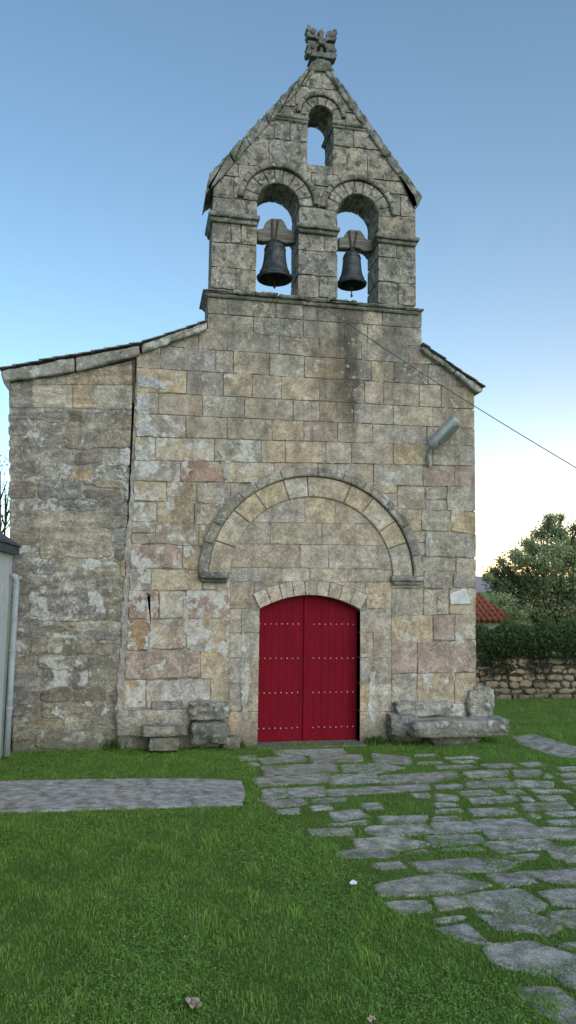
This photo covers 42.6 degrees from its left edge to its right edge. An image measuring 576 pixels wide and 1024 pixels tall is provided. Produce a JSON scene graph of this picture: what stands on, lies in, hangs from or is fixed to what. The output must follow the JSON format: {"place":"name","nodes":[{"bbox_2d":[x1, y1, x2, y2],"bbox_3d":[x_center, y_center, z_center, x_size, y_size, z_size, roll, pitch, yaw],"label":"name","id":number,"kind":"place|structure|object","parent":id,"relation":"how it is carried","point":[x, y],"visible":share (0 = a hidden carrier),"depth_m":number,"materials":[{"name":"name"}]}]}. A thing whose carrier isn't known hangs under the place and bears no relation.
{"place":"outdoors","nodes":[
{"label":"outdoors","id":0,"kind":"place"},
{"bbox_2d":[0,588,575,1023],"bbox_3d":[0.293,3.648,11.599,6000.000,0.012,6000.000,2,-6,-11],"label":"ground","id":1,"kind":"structure","parent":0,"point":[4,882],"depth_m":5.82,"materials":[{"name":"plant"}]},
{"bbox_2d":[0,452,9,534],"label":"bare tree","id":2,"kind":"object","parent":1,"relation":"on","point":[6,513],"visible":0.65,"depth_m":19.82,"materials":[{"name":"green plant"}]},
{"bbox_2d":[0,532,21,757],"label":"outbuilding","id":3,"kind":"structure","parent":1,"relation":"on","point":[9,548],"depth_m":10.43,"materials":[{"name":"paint"}]},
{"bbox_2d":[97,737,128,751],"bbox_3d":[-2.592,3.438,10.974,0.489,0.229,0.353,2,-6,-11],"label":"weed clump","id":4,"kind":"object","parent":1,"relation":"on","point":[117,746],"visible":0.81,"depth_m":10.96,"materials":[{"name":"green plant"}]},
{"bbox_2d":[148,736,178,750],"bbox_3d":[-1.850,3.422,11.006,0.455,0.200,0.360,2,-6,-11],"label":"stone step","id":5,"kind":"object","parent":1,"relation":"on","point":[170,743],"visible":0.81,"depth_m":10.84,"materials":[{"name":"grey stone"}]},
{"bbox_2d":[115,708,189,736],"bbox_3d":[-2.059,3.174,11.213,1.118,0.389,0.355,2,-6,-11],"label":"plinth stone","id":6,"kind":"object","parent":5,"relation":"on","point":[129,722],"visible":0.74,"depth_m":11.04,"materials":[{"name":"grey stone"}]},
{"bbox_2d":[151,701,183,708],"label":"plinth stone","id":7,"kind":"object","parent":6,"relation":"on","point":[167,704],"visible":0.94,"depth_m":11.19,"materials":[{"name":"grey stone"}]},
{"bbox_2d":[141,723,181,736],"bbox_3d":[-1.875,3.229,10.996,0.604,0.142,0.447,2,-6,-11],"label":"stone step","id":8,"kind":"object","parent":5,"relation":"on","point":[162,730],"visible":0.96,"depth_m":10.81,"materials":[{"name":"grey stone"}]},
{"bbox_2d":[185,997,201,1008],"bbox_3d":[-0.552,2.847,4.303,0.083,0.045,0.149,13,-16,-25],"label":"fallen leaf","id":9,"kind":"object","parent":1,"relation":"on","point":[192,1002],"visible":1,"depth_m":4.28,"materials":[{"name":"beige plant"}]},
{"bbox_2d":[189,719,229,744],"bbox_3d":[-1.198,3.326,11.257,0.627,0.376,0.438,2,-6,-11],"label":"boulder","id":10,"kind":"object","parent":1,"relation":"on","point":[202,732],"visible":0.97,"depth_m":11.08,"materials":[{"name":"grey stone"}]},
{"bbox_2d":[186,699,231,720],"bbox_3d":[-1.208,3.022,11.306,0.707,0.298,0.404,2,-6,-11],"label":"boulder","id":11,"kind":"object","parent":10,"relation":"on","point":[197,709],"visible":0.99,"depth_m":11.14,"materials":[{"name":"grey stone"}]},
{"bbox_2d":[222,735,240,748],"bbox_3d":[-0.874,3.509,11.300,0.312,0.185,0.286,2,-6,-11],"label":"boulder","id":12,"kind":"object","parent":1,"relation":"on","point":[235,741],"visible":0.77,"depth_m":11.19,"materials":[{"name":"grey stone"}]},
{"bbox_2d":[0,25,485,752],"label":"church","id":13,"kind":"structure","parent":1,"relation":"on","point":[250,507],"depth_m":11.93,"materials":[{"name":"stone"}]},
{"bbox_2d":[256,218,294,288],"bbox_3d":[-0.222,-4.394,12.604,0.613,1.219,0.613,-2,-7,29],"label":"bell","id":14,"kind":"object","parent":13,"relation":"hanging from","point":[276,237],"visible":1,"depth_m":12.54,"materials":[{"name":"grey metal"}]},
{"bbox_2d":[257,595,308,741],"bbox_3d":[-0.090,2.490,11.854,0.823,2.309,0.080,2,-6,-11],"label":"door leaf","id":15,"kind":"structure","parent":13,"relation":"in","point":[283,623],"depth_m":11.84,"materials":[{"name":"red paint"}]},
{"bbox_2d":[307,595,356,740],"bbox_3d":[0.708,2.517,12.013,0.834,2.309,0.070,2,-6,-11],"label":"door leaf","id":16,"kind":"structure","parent":13,"relation":"in","point":[332,623],"depth_m":11.99,"materials":[{"name":"red paint"}]},
{"bbox_2d":[337,230,372,296],"bbox_3d":[1.165,-4.307,12.869,0.641,1.195,0.526,2,-6,-11],"label":"bell","id":17,"kind":"object","parent":13,"relation":"hanging from","point":[352,244],"visible":0.94,"depth_m":12.80,"materials":[{"name":"grey metal"}]},
{"bbox_2d":[426,415,460,466],"bbox_3d":[2.530,-1.180,12.230,0.638,0.808,0.337,-3,-7,33],"label":"floodlight","id":18,"kind":"object","parent":13,"relation":"attached to","point":[444,433],"visible":1,"depth_m":12.12,"materials":[{"name":"metal"}]},
{"bbox_2d":[319,304,575,467],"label":"overhead cable","id":19,"kind":"object","parent":13,"relation":"attached to","point":[448,389],"visible":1,"depth_m":11.66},
{"bbox_2d":[449,588,470,603],"bbox_3d":[2.863,1.406,12.328,0.380,0.265,0.060,2,-6,-11],"label":"stone plaque","id":20,"kind":"object","parent":13,"relation":"attached to","point":[460,596],"visible":1,"depth_m":12.30,"materials":[{"name":"white stone"}]},
{"bbox_2d":[367,1015,375,1021],"bbox_3d":[0.471,2.849,4.161,0.034,0.015,0.059,-4,-7,38],"label":"fallen leaf","id":21,"kind":"object","parent":1,"relation":"on","point":[370,1018],"visible":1,"depth_m":4.16,"materials":[{"name":"beige plant"}]},
{"bbox_2d":[360,735,384,744],"bbox_3d":[1.358,3.599,11.757,0.495,0.177,0.338,0,-6,5],"label":"weed clump","id":22,"kind":"object","parent":1,"relation":"on","point":[374,739],"visible":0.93,"depth_m":11.72,"materials":[{"name":"green plant"}]},
{"bbox_2d":[381,735,402,745],"bbox_3d":[1.640,3.599,11.653,0.319,0.164,0.344,-2,-6,25],"label":"weed clump","id":23,"kind":"object","parent":1,"relation":"on","point":[393,741],"visible":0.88,"depth_m":11.64,"materials":[{"name":"green plant"}]},
{"bbox_2d":[386,713,419,736],"bbox_3d":[1.826,3.390,11.840,0.536,0.355,0.408,2,-6,-11],"label":"boulder","id":24,"kind":"object","parent":1,"relation":"on","point":[397,724],"visible":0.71,"depth_m":11.67,"materials":[{"name":"grey stone"}]},
{"bbox_2d":[424,737,479,745],"bbox_3d":[2.626,3.635,11.901,0.910,0.213,0.441,2,-6,-11],"label":"boulder","id":25,"kind":"object","parent":1,"relation":"on","point":[444,741],"visible":0.52,"depth_m":11.70,"materials":[{"name":"grey stone"}]},
{"bbox_2d":[406,715,510,737],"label":"stone slab","id":26,"kind":"structure","parent":25,"relation":"on","point":[453,726],"depth_m":11.61,"materials":[{"name":"grey stone"}]},
{"bbox_2d":[390,700,453,716],"bbox_3d":[2.151,3.183,12.007,1.073,0.265,0.343,2,-6,-11],"label":"boulder","id":27,"kind":"object","parent":26,"relation":"on","point":[419,708],"visible":0.86,"depth_m":11.87,"materials":[{"name":"grey stone"}]},
{"bbox_2d":[464,685,494,715],"bbox_3d":[3.158,3.180,12.291,0.567,0.630,0.398,2,-6,-11],"label":"boulder","id":28,"kind":"object","parent":26,"relation":"on","point":[479,700],"visible":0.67,"depth_m":12.12,"materials":[{"name":"grey stone"}]},
{"bbox_2d":[475,593,513,631],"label":"house","id":29,"kind":"structure","parent":1,"relation":"on","point":[486,614],"depth_m":24.54,"materials":[{"name":"tile"}]},
{"bbox_2d":[476,651,575,698],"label":"stone wall","id":30,"kind":"structure","parent":1,"relation":"on","point":[559,681],"depth_m":16.92,"materials":[{"name":"beige stone"}]},
{"bbox_2d":[475,618,575,678],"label":"ivy hedge","id":31,"kind":"object","parent":30,"relation":"on","point":[534,641],"visible":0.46,"depth_m":16.89,"materials":[{"name":"green plant"}]},
{"bbox_2d":[481,513,575,630],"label":"broadleaf tree","id":32,"kind":"object","parent":1,"relation":"on","point":[543,588],"visible":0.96,"depth_m":20.28,"materials":[{"name":"green plant"}]},
{"bbox_2d":[0,734,575,1023],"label":"path","id":33,"kind":"structure","parent":0,"point":[62,795],"depth_m":7.96,"materials":[{"name":"stone"}]},
{"bbox_2d":[0,0,575,576],"label":"sky","id":34,"kind":"structure","parent":0,"point":[117,116],"materials":[{"name":"blue"}]},
{"bbox_2d":[475,576,564,591],"bbox_3d":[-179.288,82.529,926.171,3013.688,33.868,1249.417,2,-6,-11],"label":"hills","id":35,"kind":"structure","parent":0,"point":[479,587],"depth_m":1167.08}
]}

